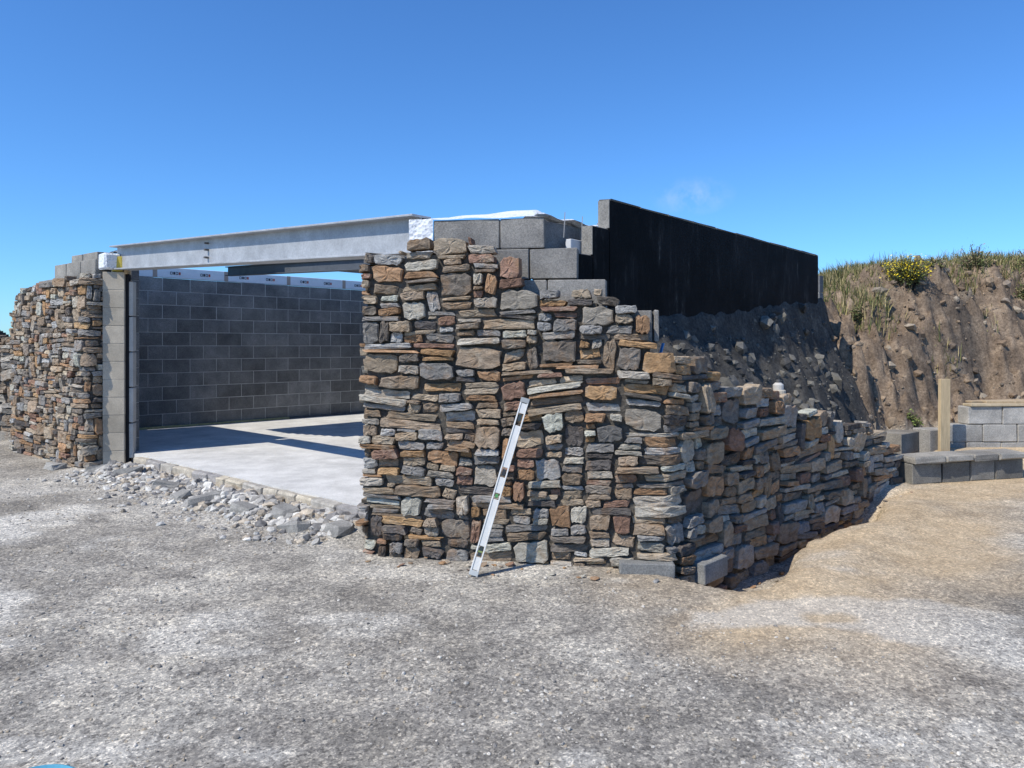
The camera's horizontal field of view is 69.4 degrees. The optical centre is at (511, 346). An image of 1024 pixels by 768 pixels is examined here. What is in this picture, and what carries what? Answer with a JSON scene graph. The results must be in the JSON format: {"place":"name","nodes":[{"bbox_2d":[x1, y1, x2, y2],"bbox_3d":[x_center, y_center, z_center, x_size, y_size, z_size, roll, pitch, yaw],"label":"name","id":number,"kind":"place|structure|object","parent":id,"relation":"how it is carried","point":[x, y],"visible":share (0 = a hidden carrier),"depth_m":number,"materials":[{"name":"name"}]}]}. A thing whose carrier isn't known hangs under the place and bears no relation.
{"place":"outdoors","nodes":[
{"label":"outdoors","id":0,"kind":"place"},
{"bbox_2d":[0,260,1023,767],"bbox_3d":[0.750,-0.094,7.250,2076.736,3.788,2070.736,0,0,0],"label":"ground","id":1,"kind":"structure","parent":0,"point":[910,580],"depth_m":3.87,"materials":[{"name":"grey gravel"}]},
{"bbox_2d":[0,331,11,431],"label":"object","id":2,"kind":"object","parent":1,"relation":"on","point":[7,382],"visible":0.05,"depth_m":11.76,"materials":[{"name":"brown stone"}]},
{"bbox_2d":[0,335,13,440],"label":"dry stone wall","id":3,"kind":"structure","parent":1,"relation":"on","point":[5,406],"depth_m":11.70,"materials":[{"name":"stone"}]},
{"bbox_2d":[30,764,74,767],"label":"bucket lid","id":4,"kind":"object","parent":1,"relation":"on","point":[55,766],"visible":1,"depth_m":2.58,"materials":[{"name":"blue plastic"}]},
{"bbox_2d":[9,273,102,468],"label":"dry stone wall","id":5,"kind":"structure","parent":1,"relation":"on","point":[23,317],"depth_m":9.49,"materials":[{"name":"stone"}]},
{"bbox_2d":[14,284,102,462],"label":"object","id":6,"kind":"object","parent":1,"relation":"on","point":[90,392],"visible":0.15,"depth_m":9.17,"materials":[{"name":"brown stone"}]},
{"bbox_2d":[26,460,362,557],"bbox_3d":[-3.358,1.447,7.075,4.923,0.187,1.482,0,0,40],"label":"rubble","id":7,"kind":"object","parent":1,"relation":"on","point":[149,473],"visible":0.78,"depth_m":6.83,"materials":[{"name":"grey stone"}]},
{"bbox_2d":[43,462,354,537],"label":"broken blocks","id":8,"kind":"object","parent":1,"relation":"on","point":[339,528],"depth_m":6.47,"materials":[{"name":"concrete"}]},
{"bbox_2d":[39,199,822,518],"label":"block garage","id":9,"kind":"structure","parent":1,"relation":"on","point":[247,373],"depth_m":9.16,"materials":[{"name":"concrete"}]},
{"bbox_2d":[469,397,529,576],"bbox_3d":[-0.080,0.919,4.888,0.445,1.157,0.050,0,0,-27],"label":"spirit level","id":10,"kind":"object","parent":1,"relation":"on","point":[494,503],"visible":1,"depth_m":4.88,"materials":[{"name":"metal"}]},
{"bbox_2d":[355,237,902,589],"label":"dry stone wall","id":11,"kind":"structure","parent":1,"relation":"on","point":[650,531],"depth_m":5.18,"materials":[{"name":"stone"}]},
{"bbox_2d":[659,343,664,352],"bbox_3d":[1.023,0.030,5.070,0.044,0.103,0.020,0,0,-34],"label":"blue strap","id":12,"kind":"object","parent":11,"relation":"attached to","point":[662,347],"visible":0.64,"depth_m":5.07,"materials":[{"name":"blue fabric"}]},
{"bbox_2d":[773,380,785,393],"bbox_3d":[2.292,0.349,6.368,0.124,0.121,0.122,0,0,0],"label":"plastic bottle","id":13,"kind":"object","parent":11,"relation":"on","point":[778,386],"visible":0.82,"depth_m":6.33,"materials":[{"name":"white plastic"}]},
{"bbox_2d":[368,250,897,583],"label":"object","id":14,"kind":"object","parent":1,"relation":"on","point":[620,399],"visible":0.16,"depth_m":5.17,"materials":[{"name":"brown stone"}]},
{"bbox_2d":[365,491,911,587],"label":"fallen stones","id":15,"kind":"object","parent":1,"relation":"on","point":[483,564],"visible":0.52,"depth_m":5.03,"materials":[{"name":"stone"}]},
{"bbox_2d":[619,553,727,584],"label":"foundation blocks","id":16,"kind":"object","parent":1,"relation":"on","point":[712,568],"depth_m":4.94,"materials":[{"name":"concrete"}]},
{"bbox_2d":[650,255,1023,429],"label":"soil clods","id":17,"kind":"object","parent":1,"relation":"on","point":[779,314],"visible":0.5,"depth_m":8.49,"materials":[{"name":"brown soil"}]},
{"bbox_2d":[847,306,866,323],"bbox_3d":[4.886,-0.449,10.483,0.312,0.258,0.292,0,0,-36],"label":"shrub","id":18,"kind":"object","parent":1,"relation":"on","point":[856,313],"visible":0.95,"depth_m":10.46,"materials":[{"name":"green plant"}]},
{"bbox_2d":[880,250,938,286],"bbox_3d":[5.963,-1.169,11.149,0.741,0.571,0.717,0,0,0],"label":"gorse bush","id":19,"kind":"object","parent":1,"relation":"on","point":[907,272],"visible":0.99,"depth_m":11.06,"materials":[{"name":"yellow plant"}]},
{"bbox_2d":[907,409,923,426],"bbox_3d":[5.261,0.963,9.760,0.291,0.286,0.273,0,0,-17],"label":"weed plant","id":20,"kind":"object","parent":1,"relation":"on","point":[913,419],"visible":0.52,"depth_m":9.70,"materials":[{"name":"green plant"}]},
{"bbox_2d":[818,247,1023,377],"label":"grass","id":21,"kind":"structure","parent":1,"relation":"on","point":[832,276],"depth_m":11.50,"materials":[{"name":"plant"}]},
{"bbox_2d":[924,256,948,268],"bbox_3d":[6.628,-1.274,11.581,0.360,0.309,0.327,0,0,18],"label":"shrub","id":22,"kind":"object","parent":1,"relation":"on","point":[932,261],"visible":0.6,"depth_m":11.52,"materials":[{"name":"green plant"}]},
{"bbox_2d":[938,379,949,450],"bbox_3d":[5.130,0.840,8.780,0.131,0.900,0.045,0,0,-7],"label":"timber post","id":23,"kind":"object","parent":1,"relation":"on","point":[943,414],"visible":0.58,"depth_m":8.76,"materials":[{"name":"beige wood"}]},
{"bbox_2d":[882,406,1023,453],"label":"concrete block wall","id":24,"kind":"structure","parent":1,"relation":"on","point":[988,426],"depth_m":9.09,"materials":[{"name":"grey concrete"}]},
{"bbox_2d":[963,399,1023,406],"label":"timber planks","id":25,"kind":"object","parent":24,"relation":"on","point":[1007,402],"visible":1,"depth_m":9.19,"materials":[{"name":"beige wood"}]},
{"bbox_2d":[898,449,1023,484],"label":"concrete blocks","id":26,"kind":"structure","parent":1,"relation":"on","point":[946,466],"depth_m":8.19,"materials":[{"name":"concrete"}]},
{"bbox_2d":[951,241,999,270],"bbox_3d":[7.394,-1.447,11.772,0.714,0.574,0.581,0,0,-16],"label":"shrub","id":27,"kind":"object","parent":1,"relation":"on","point":[975,256],"visible":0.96,"depth_m":11.75,"materials":[{"name":"green plant"}]},
{"bbox_2d":[1007,249,1023,272],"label":"shrub","id":28,"kind":"object","parent":1,"relation":"on","point":[1022,254],"visible":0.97,"depth_m":12.26,"materials":[{"name":"green plant"}]},
{"bbox_2d":[1012,281,1023,300],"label":"shrub","id":29,"kind":"object","parent":1,"relation":"on","point":[1020,293],"visible":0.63,"depth_m":11.56,"materials":[{"name":"green plant"}]},
{"bbox_2d":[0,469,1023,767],"bbox_3d":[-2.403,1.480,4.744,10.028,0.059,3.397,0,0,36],"label":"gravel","id":30,"kind":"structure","parent":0,"point":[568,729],"depth_m":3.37,"materials":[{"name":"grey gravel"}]},
{"bbox_2d":[0,0,1023,335],"label":"sky","id":31,"kind":"structure","parent":0,"point":[832,130],"materials":[{"name":"blue"}]}
]}

